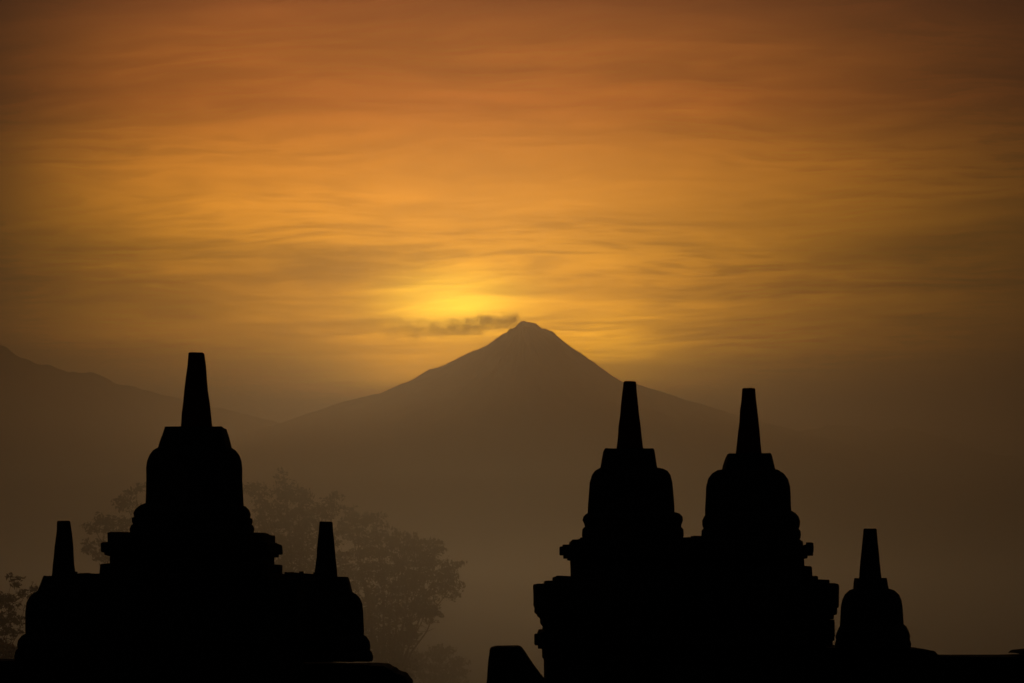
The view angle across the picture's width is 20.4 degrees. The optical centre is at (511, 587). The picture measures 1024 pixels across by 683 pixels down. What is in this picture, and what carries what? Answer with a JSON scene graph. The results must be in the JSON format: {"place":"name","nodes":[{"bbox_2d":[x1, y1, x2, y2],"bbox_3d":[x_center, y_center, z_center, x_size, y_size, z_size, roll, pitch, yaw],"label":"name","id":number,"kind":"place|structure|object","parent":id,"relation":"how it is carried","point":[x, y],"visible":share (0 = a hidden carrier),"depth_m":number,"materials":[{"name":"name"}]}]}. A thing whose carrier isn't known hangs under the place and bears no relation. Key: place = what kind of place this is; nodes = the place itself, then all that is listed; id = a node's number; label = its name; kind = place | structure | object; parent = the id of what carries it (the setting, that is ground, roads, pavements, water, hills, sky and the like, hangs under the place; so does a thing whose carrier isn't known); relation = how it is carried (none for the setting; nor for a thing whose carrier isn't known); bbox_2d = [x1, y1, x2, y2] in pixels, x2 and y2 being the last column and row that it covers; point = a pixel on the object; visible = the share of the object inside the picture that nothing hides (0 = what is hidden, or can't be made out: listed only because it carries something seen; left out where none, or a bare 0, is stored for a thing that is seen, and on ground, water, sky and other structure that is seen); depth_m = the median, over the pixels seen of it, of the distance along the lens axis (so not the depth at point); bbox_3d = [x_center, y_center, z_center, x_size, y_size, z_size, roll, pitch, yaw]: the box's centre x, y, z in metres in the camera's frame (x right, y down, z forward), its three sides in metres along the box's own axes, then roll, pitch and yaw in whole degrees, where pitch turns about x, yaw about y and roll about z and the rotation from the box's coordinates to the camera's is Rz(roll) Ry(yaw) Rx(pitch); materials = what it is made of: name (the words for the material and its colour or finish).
{"place":"outdoors","nodes":[
{"label":"outdoors","id":0,"kind":"place"},
{"bbox_2d":[0,345,279,502],"bbox_3d":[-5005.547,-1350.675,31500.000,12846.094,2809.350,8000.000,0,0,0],"label":"mountain","id":1,"kind":"structure","parent":0,"point":[59,428],"depth_m":30793.56,"materials":[{"name":"brown"}]},
{"bbox_2d":[0,321,1023,592],"bbox_3d":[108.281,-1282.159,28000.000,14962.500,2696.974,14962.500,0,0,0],"label":"volcano","id":2,"kind":"structure","parent":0,"point":[484,461],"depth_m":24632.93},
{"bbox_2d":[0,592,1023,682],"bbox_3d":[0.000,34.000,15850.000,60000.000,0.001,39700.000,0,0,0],"label":"ground","id":3,"kind":"structure","parent":0,"point":[474,628],"depth_m":2649.66,"materials":[{"name":"brown"}]},
{"bbox_2d":[0,638,17,657],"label":"tree","id":4,"kind":"object","parent":3,"relation":"on","point":[10,651],"visible":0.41,"depth_m":190.03,"materials":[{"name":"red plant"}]},
{"bbox_2d":[0,572,37,655],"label":"tree","id":5,"kind":"object","parent":3,"relation":"on","point":[10,618],"visible":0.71,"depth_m":209.84,"materials":[{"name":"brown plant"}]},
{"bbox_2d":[79,482,145,564],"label":"tree","id":6,"kind":"object","parent":3,"relation":"on","point":[123,504],"visible":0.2,"depth_m":334.56,"materials":[{"name":"brown plant"}]},
{"bbox_2d":[242,467,353,584],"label":"tree","id":7,"kind":"object","parent":3,"relation":"on","point":[303,524],"visible":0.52,"depth_m":367.31,"materials":[{"name":"brown plant"}]},
{"bbox_2d":[334,505,467,678],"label":"tree","id":8,"kind":"object","parent":3,"relation":"on","point":[409,578],"visible":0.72,"depth_m":418.93,"materials":[{"name":"brown plant"}]},
{"bbox_2d":[403,642,470,682],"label":"tree","id":9,"kind":"object","parent":3,"relation":"on","point":[455,672],"visible":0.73,"depth_m":559.29,"materials":[{"name":"brown plant"}]},
{"bbox_2d":[0,0,1023,456],"label":"sky","id":10,"kind":"structure","parent":0,"point":[816,207],"materials":[{"name":"orange"}]},
{"bbox_2d":[801,425,1023,496],"bbox_3d":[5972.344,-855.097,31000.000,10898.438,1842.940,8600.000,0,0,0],"label":"hills","id":11,"kind":"structure","parent":0,"point":[948,457],"depth_m":30625.46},
{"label":"terrace","id":12,"kind":"structure","parent":0,"visible":0},
{"bbox_2d":[71,571,317,682],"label":"niche block","id":13,"kind":"structure","parent":12,"relation":"on","point":[195,627],"depth_m":28.98,"materials":[{"name":"black stone"}]},
{"bbox_2d":[100,352,282,576],"bbox_3d":[-3.348,-1.301,29.998,1.726,2.375,1.945,0,0,0],"label":"stupa","id":14,"kind":"object","parent":13,"relation":"on","point":[192,514],"visible":0.94,"depth_m":29.50,"materials":[{"name":"black stone"}]},
{"bbox_2d":[0,658,412,682],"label":"parapet wall","id":15,"kind":"structure","parent":12,"relation":"on","point":[12,670],"depth_m":31.35,"materials":[{"name":"black stone"}]},
{"bbox_2d":[15,520,86,661],"bbox_3d":[-5.016,0.028,31.752,1.061,1.565,1.061,0,0,0],"label":"stupa","id":16,"kind":"object","parent":15,"relation":"on","point":[52,624],"visible":0.76,"depth_m":31.39,"materials":[{"name":"black stone"}]},
{"bbox_2d":[304,522,373,661],"bbox_3d":[-2.078,0.040,31.748,1.066,1.566,1.067,0,0,0],"label":"stupa","id":17,"kind":"object","parent":15,"relation":"on","point":[337,624],"visible":0.63,"depth_m":31.42,"materials":[{"name":"black stone"}]},
{"bbox_2d":[487,645,546,682],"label":"stair wing","id":18,"kind":"structure","parent":12,"relation":"on","point":[510,664],"depth_m":28.73,"materials":[{"name":"black stone"}]},
{"bbox_2d":[533,536,838,682],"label":"niche block","id":19,"kind":"structure","parent":12,"relation":"on","point":[742,609],"depth_m":28.98,"materials":[{"name":"black stone"}]},
{"bbox_2d":[582,381,684,537],"bbox_3d":[1.279,-1.345,29.997,1.082,1.670,1.086,0,0,0],"label":"stupa","id":20,"kind":"object","parent":19,"relation":"on","point":[631,489],"visible":0.98,"depth_m":29.66,"materials":[{"name":"black stone"}]},
{"bbox_2d":[701,388,799,536],"bbox_3d":[2.518,-1.310,30.001,1.047,1.600,1.042,0,0,0],"label":"stupa","id":21,"kind":"object","parent":19,"relation":"on","point":[747,493],"visible":0.94,"depth_m":29.66,"materials":[{"name":"black stone"}]},
{"bbox_2d":[820,645,1023,682],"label":"parapet wall","id":22,"kind":"structure","parent":12,"relation":"on","point":[885,665],"depth_m":31.35,"materials":[{"name":"black stone"}]},
{"bbox_2d":[835,528,910,648],"bbox_3d":[3.999,0.005,31.500,0.835,1.332,0.838,0,0,0],"label":"stupa","id":23,"kind":"object","parent":22,"relation":"on","point":[871,612],"visible":1,"depth_m":31.25,"materials":[{"name":"black stone"}]},
{"bbox_2d":[1009,648,1023,653],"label":"stone block","id":24,"kind":"structure","parent":22,"relation":"on","point":[1019,650],"depth_m":31.97,"materials":[{"name":"black stone"}]}
]}

